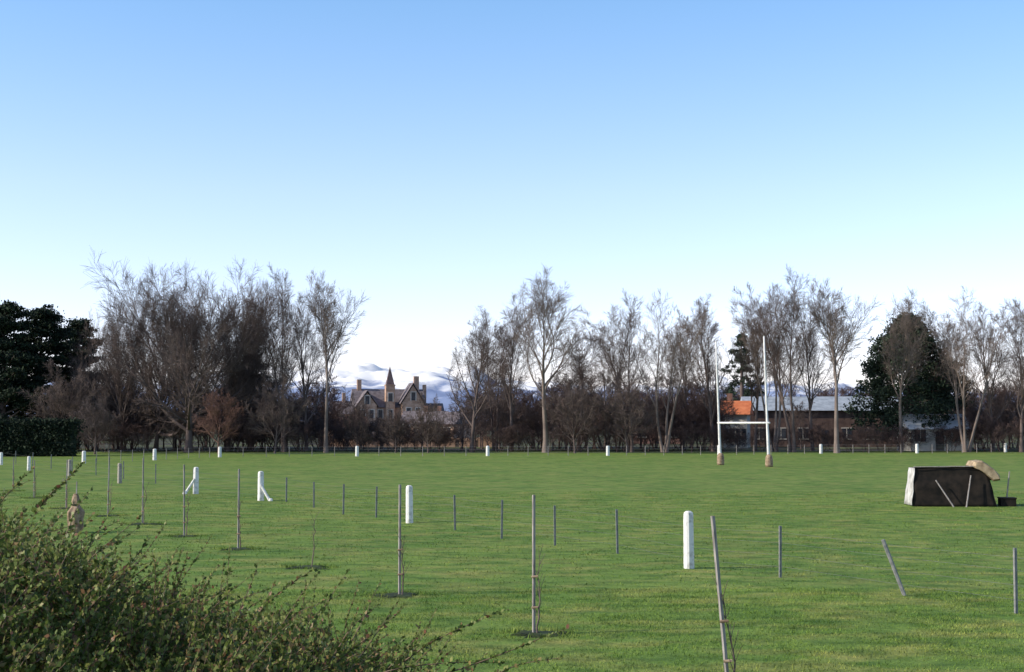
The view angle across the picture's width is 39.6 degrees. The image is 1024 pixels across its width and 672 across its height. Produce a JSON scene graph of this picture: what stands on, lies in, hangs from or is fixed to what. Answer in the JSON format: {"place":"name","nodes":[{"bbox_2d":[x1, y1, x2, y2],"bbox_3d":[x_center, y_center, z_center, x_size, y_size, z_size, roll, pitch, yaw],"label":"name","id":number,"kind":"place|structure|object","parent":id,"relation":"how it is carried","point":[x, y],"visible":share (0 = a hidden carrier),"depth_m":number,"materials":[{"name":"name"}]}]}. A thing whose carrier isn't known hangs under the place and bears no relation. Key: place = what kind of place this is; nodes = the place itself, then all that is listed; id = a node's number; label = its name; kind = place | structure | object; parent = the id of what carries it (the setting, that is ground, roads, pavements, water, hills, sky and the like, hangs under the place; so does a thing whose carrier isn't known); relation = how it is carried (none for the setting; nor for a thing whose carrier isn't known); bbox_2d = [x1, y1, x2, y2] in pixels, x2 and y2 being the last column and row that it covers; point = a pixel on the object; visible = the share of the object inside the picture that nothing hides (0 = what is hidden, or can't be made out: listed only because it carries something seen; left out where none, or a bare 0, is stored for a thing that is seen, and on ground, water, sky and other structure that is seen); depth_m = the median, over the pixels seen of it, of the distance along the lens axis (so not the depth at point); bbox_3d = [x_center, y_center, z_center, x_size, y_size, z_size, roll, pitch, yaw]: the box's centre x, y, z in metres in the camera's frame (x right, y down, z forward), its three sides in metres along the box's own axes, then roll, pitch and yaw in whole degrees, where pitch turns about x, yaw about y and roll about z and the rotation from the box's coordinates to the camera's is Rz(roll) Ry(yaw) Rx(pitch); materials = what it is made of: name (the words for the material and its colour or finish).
{"place":"outdoors","nodes":[
{"label":"outdoors","id":0,"kind":"place"},
{"bbox_2d":[318,436,494,446],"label":"hedge","id":1,"kind":"object","parent":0,"point":[451,445],"visible":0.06,"depth_m":176.11,"materials":[{"name":"plant"}]},
{"bbox_2d":[0,428,1023,671],"bbox_3d":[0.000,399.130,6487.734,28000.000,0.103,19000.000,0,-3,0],"label":"grass field","id":2,"kind":"structure","parent":0,"point":[637,471],"depth_m":36.95,"materials":[{"name":"green plant"}]},
{"bbox_2d":[0,457,24,490],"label":"staked sapling","id":3,"kind":"object","parent":2,"relation":"on","point":[13,478],"visible":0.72,"depth_m":62.74,"materials":[{"name":"grey plant"}]},
{"bbox_2d":[20,460,41,498],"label":"staked sapling","id":4,"kind":"object","parent":2,"relation":"on","point":[34,490],"visible":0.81,"depth_m":56.51,"materials":[{"name":"grey plant"}]},
{"bbox_2d":[0,300,63,418],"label":"pine tree","id":5,"kind":"object","parent":2,"relation":"on","point":[14,360],"visible":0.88,"depth_m":148.90,"materials":[{"name":"green plant"}]},
{"bbox_2d":[0,415,87,456],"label":"clipped hedge","id":6,"kind":"object","parent":2,"relation":"on","point":[36,436],"visible":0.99,"depth_m":127.20,"materials":[{"name":"green plant"}]},
{"bbox_2d":[6,304,97,423],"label":"pine tree","id":7,"kind":"object","parent":2,"relation":"on","point":[47,322],"visible":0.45,"depth_m":155.27,"materials":[{"name":"green plant"}]},
{"bbox_2d":[16,359,109,436],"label":"bare tree","id":8,"kind":"object","parent":2,"relation":"on","point":[57,396],"visible":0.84,"depth_m":140.90,"materials":[{"name":"brown plant"}]},
{"bbox_2d":[48,460,82,508],"bbox_3d":[-15.568,5.234,49.779,1.411,1.800,1.015,0,-3,0],"label":"staked sapling","id":9,"kind":"object","parent":2,"relation":"on","point":[66,488],"visible":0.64,"depth_m":49.75,"materials":[{"name":"grey plant"}]},
{"bbox_2d":[67,482,84,532],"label":"sacking wrapped sapling","id":10,"kind":"object","parent":2,"relation":"on","point":[73,508],"visible":0.75,"depth_m":38.67,"materials":[{"name":"fabric"}]},
{"bbox_2d":[47,316,107,449],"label":"pine tree","id":11,"kind":"object","parent":2,"relation":"on","point":[75,323],"visible":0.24,"depth_m":161.16,"materials":[{"name":"green plant"}]},
{"bbox_2d":[67,392,126,453],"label":"bare tree","id":12,"kind":"object","parent":2,"relation":"on","point":[100,410],"visible":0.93,"depth_m":135.89,"materials":[{"name":"brown plant"}]},
{"bbox_2d":[64,328,145,450],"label":"broad bare tree","id":13,"kind":"object","parent":2,"relation":"on","point":[109,407],"visible":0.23,"depth_m":154.29,"materials":[{"name":"brown plant"}]},
{"bbox_2d":[86,457,128,516],"bbox_3d":[-12.999,4.891,45.814,1.498,2.001,1.136,0,-3,0],"label":"staked sapling","id":14,"kind":"object","parent":2,"relation":"on","point":[108,509],"visible":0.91,"depth_m":45.76,"materials":[{"name":"grey plant"}]},
{"bbox_2d":[72,286,164,451],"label":"broad bare tree","id":15,"kind":"object","parent":2,"relation":"on","point":[114,375],"visible":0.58,"depth_m":149.08,"materials":[{"name":"brown plant"}]},
{"bbox_2d":[117,458,163,525],"bbox_3d":[-10.848,4.626,42.008,1.365,2.050,1.266,2,-4,-35],"label":"staked sapling","id":16,"kind":"object","parent":2,"relation":"on","point":[143,523],"visible":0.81,"depth_m":41.95,"materials":[{"name":"grey plant"}]},
{"bbox_2d":[104,257,221,450],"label":"broad bare tree","id":17,"kind":"object","parent":2,"relation":"on","point":[156,441],"visible":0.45,"depth_m":148.25,"materials":[{"name":"brown plant"}]},
{"bbox_2d":[80,245,280,452],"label":"broad bare tree","id":18,"kind":"object","parent":2,"relation":"on","point":[168,356],"visible":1,"depth_m":144.88,"materials":[{"name":"brown plant"}]},
{"bbox_2d":[161,465,208,537],"bbox_3d":[-8.687,4.424,37.828,1.183,2.001,1.058,2,-4,-24],"label":"staked sapling","id":19,"kind":"object","parent":2,"relation":"on","point":[183,533],"visible":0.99,"depth_m":37.77,"materials":[{"name":"grey plant"}]},
{"bbox_2d":[191,387,245,453],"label":"bare tree","id":20,"kind":"object","parent":2,"relation":"on","point":[211,411],"visible":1,"depth_m":136.28,"materials":[{"name":"brown plant"}]},
{"bbox_2d":[171,262,291,450],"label":"broad bare tree","id":21,"kind":"object","parent":2,"relation":"on","point":[228,447],"visible":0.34,"depth_m":151.85,"materials":[{"name":"brown plant"}]},
{"bbox_2d":[210,469,266,550],"bbox_3d":[-6.495,4.167,33.841,1.310,2.000,1.051,0,-3,0],"label":"staked sapling","id":22,"kind":"object","parent":2,"relation":"on","point":[238,548],"visible":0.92,"depth_m":33.77,"materials":[{"name":"grey plant"}]},
{"bbox_2d":[221,364,275,446],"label":"conifer tree","id":23,"kind":"object","parent":2,"relation":"on","point":[237,441],"visible":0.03,"depth_m":163.92,"materials":[{"name":"green plant"}]},
{"bbox_2d":[210,275,297,449],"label":"broad bare tree","id":24,"kind":"object","parent":2,"relation":"on","point":[251,362],"visible":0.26,"depth_m":154.94,"materials":[{"name":"brown plant"}]},
{"bbox_2d":[241,262,316,451],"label":"bare tree","id":25,"kind":"object","parent":2,"relation":"on","point":[283,328],"visible":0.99,"depth_m":146.90,"materials":[{"name":"brown plant"}]},
{"bbox_2d":[243,373,316,452],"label":"bare tree","id":26,"kind":"object","parent":2,"relation":"on","point":[285,413],"visible":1,"depth_m":138.78,"materials":[{"name":"brown plant"}]},
{"bbox_2d":[0,461,568,671],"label":"foreground bush","id":27,"kind":"object","parent":2,"relation":"on","point":[90,618],"visible":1,"depth_m":5.68,"materials":[{"name":"green plant"}]},
{"bbox_2d":[274,292,337,450],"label":"bare tree","id":28,"kind":"object","parent":2,"relation":"on","point":[303,366],"visible":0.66,"depth_m":151.40,"materials":[{"name":"brown plant"}]},
{"bbox_2d":[280,512,340,569],"bbox_3d":[-4.184,4.217,29.507,1.294,1.178,0.977,0,-3,0],"label":"staked sapling","id":29,"kind":"object","parent":2,"relation":"on","point":[319,566],"visible":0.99,"depth_m":29.45,"materials":[{"name":"brown plant"}]},
{"bbox_2d":[294,270,368,452],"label":"bare tree","id":30,"kind":"object","parent":2,"relation":"on","point":[324,322],"visible":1,"depth_m":146.46,"materials":[{"name":"brown plant"}]},
{"bbox_2d":[338,392,370,445],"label":"bare tree","id":31,"kind":"object","parent":2,"relation":"on","point":[352,419],"visible":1,"depth_m":145.49,"materials":[{"name":"brown plant"}]},
{"bbox_2d":[342,385,436,436],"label":"walls","id":32,"kind":"structure","parent":2,"relation":"on","point":[407,402],"depth_m":298.28,"materials":[{"name":"beige stone"}]},
{"bbox_2d":[332,389,443,413],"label":"roof","id":33,"kind":"structure","parent":32,"relation":"on","point":[378,395],"depth_m":301.87,"materials":[{"name":"stone"}]},
{"bbox_2d":[342,376,425,402],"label":"chimneys","id":34,"kind":"object","parent":33,"relation":"on","point":[415,382],"visible":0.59,"depth_m":305.25,"materials":[{"name":"beige stone"}]},
{"bbox_2d":[360,391,420,418],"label":"window surrounds","id":35,"kind":"object","parent":32,"relation":"attached to","point":[389,409],"visible":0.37,"depth_m":298.36,"materials":[{"name":"stone"}]},
{"bbox_2d":[363,392,418,430],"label":"windows","id":36,"kind":"structure","parent":32,"relation":"attached to","point":[390,396],"depth_m":298.50,"materials":[{"name":"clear glass"}]},
{"bbox_2d":[355,383,435,407],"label":"gable roofs","id":37,"kind":"structure","parent":32,"relation":"on","point":[406,390],"depth_m":298.83,"materials":[{"name":"stone"}]},
{"bbox_2d":[384,384,395,424],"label":"tower","id":38,"kind":"structure","parent":2,"relation":"on","point":[390,388],"depth_m":298.85,"materials":[{"name":"beige stone"}]},
{"bbox_2d":[386,368,393,383],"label":"tower spire","id":39,"kind":"structure","parent":38,"relation":"on","point":[389,380],"depth_m":299.47,"materials":[{"name":"grey stone"}]},
{"bbox_2d":[378,404,412,452],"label":"bare tree","id":40,"kind":"object","parent":2,"relation":"on","point":[397,417],"visible":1,"depth_m":143.82,"materials":[{"name":"brown plant"}]},
{"bbox_2d":[360,485,440,598],"bbox_3d":[-1.938,3.616,24.866,1.329,2.030,1.184,-3,-5,44],"label":"staked sapling","id":41,"kind":"object","parent":2,"relation":"on","point":[403,594],"visible":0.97,"depth_m":24.79,"materials":[{"name":"grey plant"}]},
{"bbox_2d":[402,406,447,426],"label":"brick cottage","id":42,"kind":"structure","parent":2,"relation":"on","point":[412,413],"depth_m":242.20,"materials":[{"name":"brick"}]},
{"bbox_2d":[404,393,447,452],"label":"bare tree","id":43,"kind":"object","parent":2,"relation":"on","point":[418,413],"visible":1,"depth_m":141.38,"materials":[{"name":"brown plant"}]},
{"bbox_2d":[411,406,471,437],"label":"brick cottage","id":44,"kind":"structure","parent":2,"relation":"on","point":[445,421],"depth_m":205.37,"materials":[{"name":"beige brick"}]},
{"bbox_2d":[446,305,514,451],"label":"bare tree","id":45,"kind":"object","parent":2,"relation":"on","point":[480,367],"visible":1,"depth_m":146.09,"materials":[{"name":"brown plant"}]},
{"bbox_2d":[456,315,522,449],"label":"bare tree","id":46,"kind":"object","parent":2,"relation":"on","point":[497,381],"visible":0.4,"depth_m":155.09,"materials":[{"name":"brown plant"}]},
{"bbox_2d":[481,293,541,450],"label":"bare tree","id":47,"kind":"object","parent":2,"relation":"on","point":[508,358],"visible":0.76,"depth_m":149.48,"materials":[{"name":"brown plant"}]},
{"bbox_2d":[0,451,1023,613],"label":"post and wire fence","id":48,"kind":"object","parent":2,"relation":"on","point":[688,531],"visible":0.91,"depth_m":32.86,"materials":[{"name":"white paint"}]},
{"bbox_2d":[25,370,1023,451],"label":"shrub thicket","id":49,"kind":"object","parent":2,"relation":"on","point":[527,421],"visible":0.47,"depth_m":152.21,"materials":[{"name":"brown plant"}]},
{"bbox_2d":[32,401,1019,434],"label":"distant tree row","id":50,"kind":"object","parent":2,"relation":"on","point":[507,425],"depth_m":407.15,"materials":[{"name":"brown plant"}]},
{"bbox_2d":[493,495,576,639],"bbox_3d":[0.277,3.303,20.258,1.330,2.070,0.968,0,-3,0],"label":"staked sapling","id":51,"kind":"object","parent":2,"relation":"on","point":[533,631],"visible":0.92,"depth_m":20.20,"materials":[{"name":"grey plant"}]},
{"bbox_2d":[82,443,1006,462],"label":"boundary fence","id":52,"kind":"object","parent":2,"relation":"on","point":[820,447],"visible":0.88,"depth_m":129.23,"materials":[{"name":"white paint"}]},
{"bbox_2d":[507,266,599,451],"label":"bare tree","id":53,"kind":"object","parent":2,"relation":"on","point":[547,312],"visible":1,"depth_m":142.01,"materials":[{"name":"brown plant"}]},
{"bbox_2d":[539,373,601,452],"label":"bare tree","id":54,"kind":"object","parent":2,"relation":"on","point":[565,403],"visible":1,"depth_m":140.38,"materials":[{"name":"brown plant"}]},
{"bbox_2d":[551,321,603,450],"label":"bare tree","id":55,"kind":"object","parent":2,"relation":"on","point":[582,373],"visible":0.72,"depth_m":149.68,"materials":[{"name":"brown plant"}]},
{"bbox_2d":[557,327,634,449],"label":"bare tree","id":56,"kind":"object","parent":2,"relation":"on","point":[604,380],"visible":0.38,"depth_m":155.35,"materials":[{"name":"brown plant"}]},
{"bbox_2d":[578,288,663,451],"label":"bare tree","id":57,"kind":"object","parent":2,"relation":"on","point":[626,348],"visible":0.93,"depth_m":146.75,"materials":[{"name":"brown plant"}]},
{"bbox_2d":[588,372,657,452],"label":"bare tree","id":58,"kind":"object","parent":2,"relation":"on","point":[619,400],"visible":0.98,"depth_m":140.46,"materials":[{"name":"brown plant"}]},
{"bbox_2d":[634,432,679,443],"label":"brick cottage","id":59,"kind":"structure","parent":2,"relation":"on","point":[648,442],"depth_m":204.56,"materials":[{"name":"brown brick"}]},
{"bbox_2d":[626,288,718,451],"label":"bare tree","id":60,"kind":"object","parent":2,"relation":"on","point":[670,361],"visible":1,"depth_m":144.47,"materials":[{"name":"brown plant"}]},
{"bbox_2d":[663,308,701,450],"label":"bare tree","id":61,"kind":"object","parent":2,"relation":"on","point":[684,399],"visible":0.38,"depth_m":155.71,"materials":[{"name":"brown plant"}]},
{"bbox_2d":[677,296,738,450],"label":"bare tree","id":62,"kind":"object","parent":2,"relation":"on","point":[709,370],"visible":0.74,"depth_m":149.94,"materials":[{"name":"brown plant"}]},
{"bbox_2d":[710,516,741,671],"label":"staked sapling","id":63,"kind":"object","parent":2,"relation":"on","point":[721,603],"visible":1,"depth_m":15.74,"materials":[{"name":"grey plant"}]},
{"bbox_2d":[721,332,764,400],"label":"conifer tree","id":64,"kind":"object","parent":2,"relation":"on","point":[746,391],"visible":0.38,"depth_m":195.81,"materials":[{"name":"green plant"}]},
{"bbox_2d":[715,336,772,466],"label":"rugby goal posts","id":65,"kind":"object","parent":2,"relation":"on","point":[768,459],"visible":1,"depth_m":98.38,"materials":[{"name":"metal"}]},
{"bbox_2d":[731,282,782,450],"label":"bare tree","id":66,"kind":"object","parent":2,"relation":"on","point":[757,391],"visible":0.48,"depth_m":151.76,"materials":[{"name":"brown plant"}]},
{"bbox_2d":[728,284,808,451],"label":"bare tree","id":67,"kind":"object","parent":2,"relation":"on","point":[776,429],"visible":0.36,"depth_m":149.66,"materials":[{"name":"brown plant"}]},
{"bbox_2d":[730,264,825,451],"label":"bare tree","id":68,"kind":"object","parent":2,"relation":"on","point":[776,374],"visible":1,"depth_m":145.79,"materials":[{"name":"brown plant"}]},
{"bbox_2d":[780,286,841,450],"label":"bare tree","id":69,"kind":"object","parent":2,"relation":"on","point":[812,397],"visible":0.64,"depth_m":151.97,"materials":[{"name":"brown plant"}]},
{"bbox_2d":[740,396,898,446],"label":"long iron roofed hall","id":70,"kind":"structure","parent":2,"relation":"on","point":[823,406],"depth_m":179.88,"materials":[{"name":"brown brick"}]},
{"bbox_2d":[757,428,865,445],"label":"windows and door","id":71,"kind":"structure","parent":70,"relation":"in","point":[783,430],"depth_m":179.67,"materials":[{"name":"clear glass"}]},
{"bbox_2d":[797,278,885,452],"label":"bare tree","id":72,"kind":"object","parent":2,"relation":"on","point":[833,321],"visible":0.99,"depth_m":144.56,"materials":[{"name":"brown plant"}]},
{"bbox_2d":[841,311,972,442],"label":"conifer tree","id":73,"kind":"object","parent":2,"relation":"on","point":[881,392],"visible":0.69,"depth_m":153.70,"materials":[{"name":"green plant"}]},
{"bbox_2d":[878,288,937,449],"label":"bare tree","id":74,"kind":"object","parent":2,"relation":"on","point":[907,333],"visible":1,"depth_m":148.44,"materials":[{"name":"brown plant"}]},
{"bbox_2d":[893,414,969,450],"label":"iron roofed shed","id":75,"kind":"structure","parent":2,"relation":"on","point":[911,425],"depth_m":151.68,"materials":[{"name":"brown"}]},
{"bbox_2d":[915,429,960,450],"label":"windows and door","id":76,"kind":"structure","parent":75,"relation":"in","point":[940,447],"depth_m":151.52,"materials":[{"name":"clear glass"}]},
{"bbox_2d":[899,297,973,413],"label":"bare tree","id":77,"kind":"object","parent":2,"relation":"on","point":[948,329],"visible":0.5,"depth_m":154.33,"materials":[{"name":"brown plant"}]},
{"bbox_2d":[916,354,975,440],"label":"conifer tree","id":78,"kind":"object","parent":2,"relation":"on","point":[958,395],"visible":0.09,"depth_m":167.14,"materials":[{"name":"green plant"}]},
{"bbox_2d":[904,460,1016,506],"bbox_3d":[16.277,5.333,51.614,3.757,1.675,2.020,0,-4,6],"label":"canvas shelter","id":79,"kind":"object","parent":2,"relation":"on","point":[968,484],"visible":1,"depth_m":51.14,"materials":[{"name":"black fabric"}]},
{"bbox_2d":[931,285,1022,451],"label":"bare tree","id":80,"kind":"object","parent":2,"relation":"on","point":[955,383],"visible":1,"depth_m":145.97,"materials":[{"name":"brown plant"}]},
{"bbox_2d":[952,301,1021,450],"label":"bare tree","id":81,"kind":"object","parent":2,"relation":"on","point":[989,399],"visible":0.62,"depth_m":149.44,"materials":[{"name":"brown plant"}]},
{"bbox_2d":[990,299,1023,451],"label":"bare tree","id":82,"kind":"object","parent":2,"relation":"on","point":[1020,367],"visible":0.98,"depth_m":145.15,"materials":[{"name":"brown plant"}]},
{"bbox_2d":[999,299,1023,378],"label":"bare tree","id":83,"kind":"object","parent":2,"relation":"on","point":[1017,309],"visible":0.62,"depth_m":151.23,"materials":[{"name":"brown plant"}]},
{"bbox_2d":[0,0,1023,392],"label":"sky","id":84,"kind":"structure","parent":0,"point":[429,157],"materials":[{"name":"blue"}]},
{"bbox_2d":[8,363,1020,416],"bbox_3d":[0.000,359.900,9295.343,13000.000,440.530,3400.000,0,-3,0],"label":"snowy hills","id":85,"kind":"structure","parent":0,"point":[435,380],"depth_m":9173.50,"materials":[{"name":"white snow"}]},
{"bbox_2d":[723,415,750,447],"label":"walls","id":86,"kind":"structure","parent":0,"point":[742,418],"depth_m":171.67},
{"bbox_2d":[720,401,753,414],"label":"roof","id":87,"kind":"structure","parent":86,"relation":"on","point":[745,407],"depth_m":172.73,"materials":[{"name":"orange tile"}]},
{"bbox_2d":[727,393,732,400],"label":"chimney","id":88,"kind":"object","parent":87,"relation":"on","point":[730,395],"visible":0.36,"depth_m":174.52,"materials":[{"name":"brown brick"}]},
{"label":"window frames","id":89,"kind":"object","parent":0,"visible":0},
{"bbox_2d":[727,429,745,438],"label":"windows and door","id":90,"kind":"structure","parent":89,"relation":"attached to","point":[744,431],"depth_m":171.39,"materials":[{"name":"grey glass"}]}
]}

